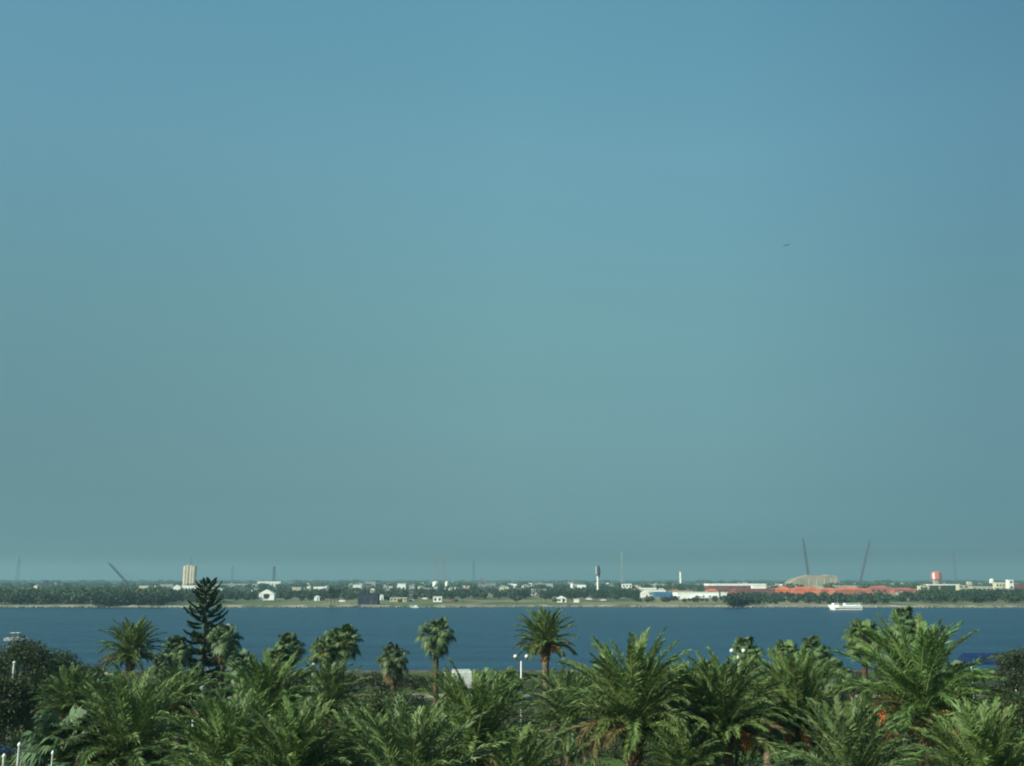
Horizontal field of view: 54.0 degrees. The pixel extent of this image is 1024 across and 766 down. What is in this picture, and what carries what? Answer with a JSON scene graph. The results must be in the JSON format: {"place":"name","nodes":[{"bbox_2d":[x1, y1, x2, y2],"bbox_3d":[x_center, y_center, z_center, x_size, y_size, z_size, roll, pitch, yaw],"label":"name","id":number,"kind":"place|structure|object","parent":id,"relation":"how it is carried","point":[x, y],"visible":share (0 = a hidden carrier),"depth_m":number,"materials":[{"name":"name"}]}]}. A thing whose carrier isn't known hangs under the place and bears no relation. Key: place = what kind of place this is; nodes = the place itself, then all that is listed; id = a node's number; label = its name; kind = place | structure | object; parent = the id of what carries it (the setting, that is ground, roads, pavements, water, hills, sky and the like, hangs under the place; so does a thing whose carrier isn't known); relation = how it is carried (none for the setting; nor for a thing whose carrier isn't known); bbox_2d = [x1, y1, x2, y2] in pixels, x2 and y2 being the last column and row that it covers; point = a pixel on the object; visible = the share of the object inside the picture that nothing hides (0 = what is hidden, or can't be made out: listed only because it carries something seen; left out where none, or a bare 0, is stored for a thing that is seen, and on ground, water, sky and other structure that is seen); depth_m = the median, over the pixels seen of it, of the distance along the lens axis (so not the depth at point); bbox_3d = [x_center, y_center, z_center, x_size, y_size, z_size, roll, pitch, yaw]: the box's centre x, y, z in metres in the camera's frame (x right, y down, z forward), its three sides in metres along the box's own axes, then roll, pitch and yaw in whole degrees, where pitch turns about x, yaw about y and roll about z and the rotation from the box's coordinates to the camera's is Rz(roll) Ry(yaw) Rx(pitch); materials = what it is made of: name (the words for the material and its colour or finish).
{"place":"outdoors","nodes":[
{"label":"outdoors","id":0,"kind":"place"},
{"bbox_2d":[451,669,471,690],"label":"parked van","id":1,"kind":"object","parent":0,"point":[466,675],"visible":0.35,"depth_m":119.03,"materials":[{"name":"white metal"}]},
{"bbox_2d":[0,671,1020,765],"bbox_3d":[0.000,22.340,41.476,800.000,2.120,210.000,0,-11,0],"label":"ground","id":2,"kind":"structure","parent":0,"point":[618,762],"depth_m":95.50,"materials":[{"name":"green plant"}]},
{"bbox_2d":[0,670,35,741],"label":"broadleaf tree","id":3,"kind":"object","parent":2,"relation":"on","point":[13,704],"visible":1,"depth_m":61.07,"materials":[{"name":"green plant"}]},
{"bbox_2d":[0,742,60,758],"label":"parked car","id":4,"kind":"object","parent":2,"relation":"on","point":[8,753],"visible":0.21,"depth_m":74.39,"materials":[{"name":"blue paint"}]},
{"bbox_2d":[0,705,61,759],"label":"bush","id":5,"kind":"object","parent":2,"relation":"on","point":[12,742],"visible":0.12,"depth_m":70.58,"materials":[{"name":"green plant"}]},
{"bbox_2d":[4,684,58,742],"bbox_3d":[-29.815,22.243,62.934,3.817,6.571,3.636,2,-11,-11],"label":"fan palm","id":6,"kind":"object","parent":2,"relation":"on","point":[22,735],"visible":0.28,"depth_m":62.34,"materials":[{"name":"green plant"}]},
{"bbox_2d":[0,632,69,738],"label":"broadleaf tree","id":7,"kind":"object","parent":2,"relation":"on","point":[24,654],"visible":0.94,"depth_m":84.50,"materials":[{"name":"green plant"}]},
{"bbox_2d":[20,647,88,688],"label":"broadleaf tree","id":8,"kind":"object","parent":2,"relation":"on","point":[67,656],"visible":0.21,"depth_m":91.07,"materials":[{"name":"green plant"}]},
{"bbox_2d":[9,705,107,765],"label":"fan palm","id":9,"kind":"object","parent":2,"relation":"on","point":[47,723],"visible":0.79,"depth_m":39.42,"materials":[{"name":"green plant"}]},
{"bbox_2d":[27,662,109,751],"bbox_3d":[-25.401,20.194,57.138,4.603,8.361,4.296,-9,-14,38],"label":"date palm","id":10,"kind":"object","parent":2,"relation":"on","point":[65,687],"visible":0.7,"depth_m":57.15,"materials":[{"name":"green plant"}]},
{"bbox_2d":[79,663,106,686],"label":"bush","id":11,"kind":"object","parent":2,"relation":"on","point":[97,669],"visible":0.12,"depth_m":96.47,"materials":[{"name":"green plant"}]},
{"bbox_2d":[91,672,113,707],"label":"fan palm","id":12,"kind":"object","parent":2,"relation":"on","point":[106,677],"visible":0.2,"depth_m":76.84,"materials":[{"name":"green plant"}]},
{"bbox_2d":[41,663,202,765],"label":"date palm","id":13,"kind":"object","parent":2,"relation":"on","point":[129,719],"visible":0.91,"depth_m":39.52,"materials":[{"name":"green plant"}]},
{"bbox_2d":[94,615,166,693],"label":"date palm","id":14,"kind":"object","parent":2,"relation":"on","point":[132,639],"visible":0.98,"depth_m":88.55,"materials":[{"name":"green plant"}]},
{"bbox_2d":[146,653,178,701],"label":"fan palm","id":15,"kind":"object","parent":2,"relation":"on","point":[163,660],"visible":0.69,"depth_m":84.52,"materials":[{"name":"green plant"}]},
{"bbox_2d":[158,635,196,674],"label":"fan palm","id":16,"kind":"object","parent":2,"relation":"on","point":[179,643],"visible":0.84,"depth_m":88.68,"materials":[{"name":"green plant"}]},
{"bbox_2d":[142,659,217,765],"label":"date palm","id":17,"kind":"object","parent":2,"relation":"on","point":[173,710],"visible":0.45,"depth_m":59.21,"materials":[{"name":"green plant"}]},
{"bbox_2d":[161,577,242,714],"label":"norfolk pine","id":18,"kind":"object","parent":2,"relation":"on","point":[196,637],"visible":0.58,"depth_m":96.79,"materials":[{"name":"green plant"}]},
{"bbox_2d":[190,678,222,731],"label":"fan palm","id":19,"kind":"object","parent":2,"relation":"on","point":[212,686],"visible":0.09,"depth_m":80.67,"materials":[{"name":"green plant"}]},
{"bbox_2d":[130,678,283,765],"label":"date palm","id":20,"kind":"object","parent":2,"relation":"on","point":[215,741],"visible":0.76,"depth_m":33.79,"materials":[{"name":"green plant"}]},
{"bbox_2d":[205,623,244,703],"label":"fan palm","id":21,"kind":"object","parent":2,"relation":"on","point":[226,646],"visible":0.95,"depth_m":92.43,"materials":[{"name":"green plant"}]},
{"bbox_2d":[225,648,256,708],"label":"fan palm","id":22,"kind":"object","parent":2,"relation":"on","point":[243,654],"visible":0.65,"depth_m":76.92,"materials":[{"name":"green plant"}]},
{"bbox_2d":[211,647,325,765],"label":"date palm","id":23,"kind":"object","parent":2,"relation":"on","point":[265,675],"visible":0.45,"depth_m":47.69,"materials":[{"name":"green plant"}]},
{"bbox_2d":[267,645,293,739],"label":"fan palm","id":24,"kind":"object","parent":2,"relation":"on","point":[274,654],"visible":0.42,"depth_m":82.83,"materials":[{"name":"green plant"}]},
{"bbox_2d":[269,632,306,688],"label":"fan palm","id":25,"kind":"object","parent":2,"relation":"on","point":[286,639],"visible":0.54,"depth_m":84.97,"materials":[{"name":"green plant"}]},
{"bbox_2d":[214,692,371,765],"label":"date palm","id":26,"kind":"object","parent":2,"relation":"on","point":[297,743],"visible":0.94,"depth_m":31.82,"materials":[{"name":"green plant"}]},
{"bbox_2d":[307,636,336,706],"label":"fan palm","id":27,"kind":"object","parent":2,"relation":"on","point":[317,652],"visible":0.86,"depth_m":95.26,"materials":[{"name":"green plant"}]},
{"bbox_2d":[282,654,373,756],"bbox_3d":[-9.964,19.046,53.304,5.280,9.139,5.090,5,-12,-24],"label":"date palm","id":28,"kind":"object","parent":2,"relation":"on","point":[329,684],"visible":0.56,"depth_m":53.39,"materials":[{"name":"green plant"}]},
{"bbox_2d":[324,623,364,701],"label":"fan palm","id":29,"kind":"object","parent":2,"relation":"on","point":[344,636],"visible":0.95,"depth_m":96.25,"materials":[{"name":"green plant"}]},
{"bbox_2d":[308,703,414,765],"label":"date palm","id":30,"kind":"object","parent":2,"relation":"on","point":[348,725],"visible":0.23,"depth_m":35.77,"materials":[{"name":"green plant"}]},
{"bbox_2d":[354,671,390,694],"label":"bush","id":31,"kind":"object","parent":2,"relation":"on","point":[373,677],"visible":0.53,"depth_m":111.32,"materials":[{"name":"green plant"}]},
{"bbox_2d":[346,687,415,735],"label":"date palm","id":32,"kind":"object","parent":2,"relation":"on","point":[376,699],"visible":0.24,"depth_m":68.40,"materials":[{"name":"green plant"}]},
{"bbox_2d":[373,642,410,691],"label":"fan palm","id":33,"kind":"object","parent":2,"relation":"on","point":[393,663],"visible":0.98,"depth_m":95.85,"materials":[{"name":"green plant"}]},
{"bbox_2d":[376,670,422,696],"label":"bush","id":34,"kind":"object","parent":2,"relation":"on","point":[401,685],"visible":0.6,"depth_m":106.02,"materials":[{"name":"green plant"}]},
{"bbox_2d":[393,690,432,725],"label":"bush","id":35,"kind":"object","parent":2,"relation":"on","point":[419,700],"visible":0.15,"depth_m":76.85,"materials":[{"name":"green plant"}]},
{"bbox_2d":[333,689,508,765],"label":"date palm","id":36,"kind":"object","parent":2,"relation":"on","point":[412,747],"visible":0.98,"depth_m":30.97,"materials":[{"name":"green plant"}]},
{"bbox_2d":[409,671,444,690],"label":"bush","id":37,"kind":"object","parent":2,"relation":"on","point":[429,680],"visible":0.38,"depth_m":117.98,"materials":[{"name":"green plant"}]},
{"bbox_2d":[413,617,457,705],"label":"fan palm","id":38,"kind":"object","parent":2,"relation":"on","point":[437,638],"visible":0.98,"depth_m":106.04,"materials":[{"name":"green plant"}]},
{"bbox_2d":[406,657,563,765],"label":"date palm","id":39,"kind":"object","parent":2,"relation":"on","point":[485,698],"visible":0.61,"depth_m":39.67,"materials":[{"name":"green plant"}]},
{"bbox_2d":[8,670,990,672],"bbox_3d":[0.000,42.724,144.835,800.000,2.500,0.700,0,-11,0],"label":"sea wall","id":40,"kind":"structure","parent":2,"relation":"on","point":[409,671],"depth_m":144.71,"materials":[{"name":"concrete"}]},
{"bbox_2d":[491,667,522,733],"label":"fan palm","id":41,"kind":"object","parent":2,"relation":"on","point":[519,681],"visible":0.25,"depth_m":86.04,"materials":[{"name":"green plant"}]},
{"bbox_2d":[460,722,569,765],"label":"date palm","id":42,"kind":"object","parent":2,"relation":"on","point":[522,750],"visible":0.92,"depth_m":37.70,"materials":[{"name":"green plant"}]},
{"bbox_2d":[497,697,555,736],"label":"bush","id":43,"kind":"object","parent":2,"relation":"on","point":[526,715],"visible":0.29,"depth_m":76.57,"materials":[{"name":"green plant"}]},
{"bbox_2d":[512,605,579,741],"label":"date palm","id":44,"kind":"object","parent":2,"relation":"on","point":[544,628],"visible":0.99,"depth_m":81.00,"materials":[{"name":"green plant"}]},
{"bbox_2d":[513,664,606,765],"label":"date palm","id":45,"kind":"object","parent":2,"relation":"on","point":[559,721],"visible":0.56,"depth_m":54.98,"materials":[{"name":"green plant"}]},
{"bbox_2d":[527,698,604,765],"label":"bush","id":46,"kind":"object","parent":2,"relation":"on","point":[580,758],"visible":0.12,"depth_m":61.01,"materials":[{"name":"green plant"}]},
{"bbox_2d":[541,626,719,765],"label":"date palm","id":47,"kind":"object","parent":2,"relation":"on","point":[629,701],"visible":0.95,"depth_m":39.57,"materials":[{"name":"green plant"}]},
{"bbox_2d":[600,732,664,765],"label":"bush","id":48,"kind":"object","parent":2,"relation":"on","point":[611,754],"visible":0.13,"depth_m":66.67,"materials":[{"name":"green plant"}]},
{"bbox_2d":[632,719,732,765],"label":"date palm","id":49,"kind":"object","parent":2,"relation":"on","point":[673,755],"visible":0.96,"depth_m":37.78,"materials":[{"name":"green plant"}]},
{"bbox_2d":[653,656,712,723],"bbox_3d":[10.973,21.415,63.184,5.854,8.292,5.723,6,-13,-28],"label":"date palm","id":50,"kind":"object","parent":2,"relation":"on","point":[676,672],"visible":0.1,"depth_m":63.17,"materials":[{"name":"green plant"}]},
{"bbox_2d":[657,646,795,765],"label":"date palm","id":51,"kind":"object","parent":2,"relation":"on","point":[720,694],"visible":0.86,"depth_m":40.57,"materials":[{"name":"green plant"}]},
{"bbox_2d":[733,709,762,765],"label":"bush","id":52,"kind":"object","parent":2,"relation":"on","point":[737,749],"visible":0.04,"depth_m":64.22,"materials":[{"name":"green plant"}]},
{"bbox_2d":[730,636,766,725],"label":"fan palm","id":53,"kind":"object","parent":2,"relation":"on","point":[748,646],"visible":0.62,"depth_m":88.51,"materials":[{"name":"green plant"}]},
{"bbox_2d":[739,666,783,765],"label":"date palm","id":54,"kind":"object","parent":2,"relation":"on","point":[766,754],"visible":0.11,"depth_m":62.68,"materials":[{"name":"green plant"}]},
{"bbox_2d":[739,755,793,765],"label":"bush","id":55,"kind":"object","parent":2,"relation":"on","point":[759,762],"visible":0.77,"depth_m":50.13,"materials":[{"name":"green plant"}]},
{"bbox_2d":[766,639,801,742],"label":"fan palm","id":56,"kind":"object","parent":2,"relation":"on","point":[788,646],"visible":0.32,"depth_m":83.00,"materials":[{"name":"green plant"}]},
{"bbox_2d":[736,644,870,765],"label":"date palm","id":57,"kind":"object","parent":2,"relation":"on","point":[800,686],"visible":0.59,"depth_m":43.50,"materials":[{"name":"green plant"}]},
{"bbox_2d":[799,635,834,699],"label":"fan palm","id":58,"kind":"object","parent":2,"relation":"on","point":[820,649],"visible":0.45,"depth_m":84.84,"materials":[{"name":"green plant"}]},
{"bbox_2d":[813,657,856,705],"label":"fan palm","id":59,"kind":"object","parent":2,"relation":"on","point":[836,680],"visible":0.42,"depth_m":74.44,"materials":[{"name":"green plant"}]},
{"bbox_2d":[757,693,924,765],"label":"date palm","id":60,"kind":"object","parent":2,"relation":"on","point":[845,743],"visible":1,"depth_m":33.87,"materials":[{"name":"green plant"}]},
{"bbox_2d":[840,665,872,702],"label":"bush","id":61,"kind":"object","parent":2,"relation":"on","point":[847,696],"visible":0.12,"depth_m":92.34,"materials":[{"name":"green plant"}]},
{"bbox_2d":[840,618,882,737],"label":"fan palm","id":62,"kind":"object","parent":2,"relation":"on","point":[854,628],"visible":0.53,"depth_m":77.06,"materials":[{"name":"green plant"}]},
{"bbox_2d":[854,662,889,705],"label":"bush","id":63,"kind":"object","parent":2,"relation":"on","point":[875,677],"visible":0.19,"depth_m":105.40,"materials":[{"name":"green plant"}]},
{"bbox_2d":[887,606,922,661],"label":"fan palm","id":64,"kind":"object","parent":2,"relation":"on","point":[906,618],"visible":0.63,"depth_m":81.18,"materials":[{"name":"green plant"}]},
{"bbox_2d":[825,609,1013,765],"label":"date palm","id":65,"kind":"object","parent":2,"relation":"on","point":[911,685],"visible":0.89,"depth_m":35.93,"materials":[{"name":"green plant"}]},
{"bbox_2d":[937,660,983,703],"bbox_3d":[28.236,21.510,63.045,2.648,8.053,2.991,1,-11,-4],"label":"fan palm","id":66,"kind":"object","parent":2,"relation":"on","point":[954,663],"visible":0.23,"depth_m":63.20,"materials":[{"name":"green plant"}]},
{"bbox_2d":[900,695,1023,765],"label":"date palm","id":67,"kind":"object","parent":2,"relation":"on","point":[978,745],"visible":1,"depth_m":29.19,"materials":[{"name":"green plant"}]},
{"bbox_2d":[957,653,1016,692],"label":"building","id":68,"kind":"structure","parent":2,"relation":"on","point":[967,657],"depth_m":96.16,"materials":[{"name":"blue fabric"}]},
{"bbox_2d":[981,688,1023,764],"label":"broadleaf tree","id":69,"kind":"object","parent":2,"relation":"on","point":[1014,699],"visible":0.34,"depth_m":56.74,"materials":[{"name":"green plant"}]},
{"bbox_2d":[982,647,1023,694],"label":"broadleaf tree","id":70,"kind":"object","parent":2,"relation":"on","point":[1011,660],"visible":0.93,"depth_m":76.89,"materials":[{"name":"green plant"}]},
{"bbox_2d":[0,607,1023,669],"bbox_3d":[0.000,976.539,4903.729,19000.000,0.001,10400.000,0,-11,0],"label":"water","id":71,"kind":"structure","parent":0,"point":[483,636],"depth_m":306.97,"materials":[{"name":"blue liquid"}]},
{"bbox_2d":[828,596,862,609],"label":"tour boat","id":72,"kind":"object","parent":71,"relation":"on","point":[848,606],"visible":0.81,"depth_m":498.62,"materials":[{"name":"white paint"}]},
{"bbox_2d":[0,582,1023,605],"bbox_3d":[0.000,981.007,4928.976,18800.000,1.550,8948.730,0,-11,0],"label":"land","id":73,"kind":"structure","parent":0,"point":[531,600],"depth_m":614.33,"materials":[{"name":"green plant"}]},
{"bbox_2d":[0,586,178,604],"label":"mangrove","id":74,"kind":"object","parent":73,"relation":"on","point":[15,596],"visible":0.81,"depth_m":565.74,"materials":[{"name":"green plant"}]},
{"bbox_2d":[88,591,165,605],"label":"mangrove","id":75,"kind":"object","parent":73,"relation":"on","point":[100,598],"visible":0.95,"depth_m":545.83,"materials":[{"name":"green plant"}]},
{"bbox_2d":[182,557,196,584],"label":"silo","id":76,"kind":"object","parent":73,"relation":"on","point":[189,574],"visible":0.81,"depth_m":1470.56,"materials":[{"name":"concrete"}]},
{"bbox_2d":[165,587,228,603],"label":"mangrove","id":77,"kind":"object","parent":73,"relation":"on","point":[183,594],"visible":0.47,"depth_m":612.91,"materials":[{"name":"green plant"}]},
{"bbox_2d":[259,589,275,599],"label":"boathouse","id":78,"kind":"object","parent":73,"relation":"on","point":[267,594],"visible":0.94,"depth_m":675.16,"materials":[{"name":"white paint"}]},
{"bbox_2d":[219,588,329,600],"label":"woodland","id":79,"kind":"object","parent":73,"relation":"on","point":[308,594],"visible":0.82,"depth_m":729.99,"materials":[{"name":"green plant"}]},
{"bbox_2d":[358,594,379,604],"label":"barge shed","id":80,"kind":"structure","parent":73,"relation":"on","point":[368,599],"depth_m":572.00,"materials":[{"name":"blue metal"}]},
{"bbox_2d":[328,586,440,599],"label":"woodland","id":81,"kind":"object","parent":73,"relation":"on","point":[353,593],"visible":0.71,"depth_m":763.35,"materials":[{"name":"green plant"}]},
{"bbox_2d":[0,581,1023,591],"bbox_3d":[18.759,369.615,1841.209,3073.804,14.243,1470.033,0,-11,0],"label":"woodland","id":82,"kind":"object","parent":73,"relation":"on","point":[668,585],"visible":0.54,"depth_m":1358.39,"materials":[{"name":"green plant"}]},
{"bbox_2d":[0,579,1023,584],"bbox_3d":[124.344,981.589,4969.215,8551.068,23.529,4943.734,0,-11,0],"label":"woodland","id":83,"kind":"object","parent":73,"relation":"on","point":[356,581],"visible":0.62,"depth_m":3224.18,"materials":[{"name":"green plant"}]},
{"bbox_2d":[8,580,1016,581],"bbox_3d":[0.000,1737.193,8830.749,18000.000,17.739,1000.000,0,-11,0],"label":"horizon woodland","id":84,"kind":"object","parent":73,"relation":"on","point":[455,580],"visible":0.12,"depth_m":8659.80,"materials":[{"name":"green plant"}]},
{"bbox_2d":[437,585,643,599],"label":"woodland","id":85,"kind":"object","parent":73,"relation":"on","point":[557,592],"visible":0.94,"depth_m":757.35,"materials":[{"name":"green plant"}]},
{"bbox_2d":[673,592,726,598],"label":"warehouse","id":86,"kind":"structure","parent":73,"relation":"on","point":[690,595],"depth_m":724.21,"materials":[{"name":"white paint"}]},
{"bbox_2d":[630,595,778,601],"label":"woodland","id":87,"kind":"object","parent":73,"relation":"on","point":[674,598],"visible":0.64,"depth_m":652.00,"materials":[{"name":"green plant"}]},
{"bbox_2d":[704,584,765,592],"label":"hall","id":88,"kind":"structure","parent":73,"relation":"on","point":[738,586],"depth_m":1127.15,"materials":[{"name":"white metal"}]},
{"bbox_2d":[722,592,750,605],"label":"mangrove","id":89,"kind":"object","parent":73,"relation":"on","point":[733,598],"visible":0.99,"depth_m":548.65,"materials":[{"name":"green plant"}]},
{"bbox_2d":[730,589,774,594],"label":"hall","id":90,"kind":"structure","parent":73,"relation":"on","point":[769,591],"depth_m":959.81,"materials":[{"name":"metal"}]},
{"bbox_2d":[791,587,820,593],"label":"hall","id":91,"kind":"structure","parent":73,"relation":"on","point":[796,590],"depth_m":1018.57,"materials":[{"name":"metal"}]},
{"bbox_2d":[785,575,839,585],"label":"storage dome","id":92,"kind":"structure","parent":73,"relation":"on","point":[809,580],"depth_m":1570.27,"materials":[{"name":"beige stone"}]},
{"bbox_2d":[746,591,923,603],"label":"woodland","id":93,"kind":"object","parent":73,"relation":"on","point":[828,598],"visible":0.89,"depth_m":632.61,"materials":[{"name":"green plant"}]},
{"bbox_2d":[828,587,870,593],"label":"hall","id":94,"kind":"structure","parent":73,"relation":"on","point":[851,590],"depth_m":999.77,"materials":[{"name":"metal"}]},
{"bbox_2d":[866,586,891,592],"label":"hall","id":95,"kind":"structure","parent":73,"relation":"on","point":[883,589],"depth_m":1058.17,"materials":[{"name":"orange"}]},
{"bbox_2d":[912,587,1023,603],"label":"mangrove","id":96,"kind":"object","parent":73,"relation":"on","point":[973,595],"visible":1,"depth_m":614.76,"materials":[{"name":"green plant"}]},
{"bbox_2d":[0,604,1023,607],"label":"beach","id":97,"kind":"structure","parent":0,"point":[587,605],"depth_m":546.44,"materials":[{"name":"beige sand"}]},
{"bbox_2d":[0,606,1021,607],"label":"rocks","id":98,"kind":"object","parent":97,"relation":"on","point":[511,606],"visible":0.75,"depth_m":544.73,"materials":[{"name":"grey stone"}]},
{"bbox_2d":[0,0,1023,579],"label":"sky","id":99,"kind":"structure","parent":0,"point":[303,289],"materials":[{"name":"blue"}]},
{"bbox_2d":[451,577,601,581],"bbox_3d":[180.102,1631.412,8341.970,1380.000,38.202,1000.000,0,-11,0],"label":"hill","id":100,"kind":"structure","parent":0,"point":[521,578],"depth_m":8172.55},
{"bbox_2d":[155,694,994,698],"bbox_3d":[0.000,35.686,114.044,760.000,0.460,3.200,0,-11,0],"label":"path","id":101,"kind":"structure","parent":0,"point":[525,696],"depth_m":113.00,"materials":[{"name":"grey concrete"}]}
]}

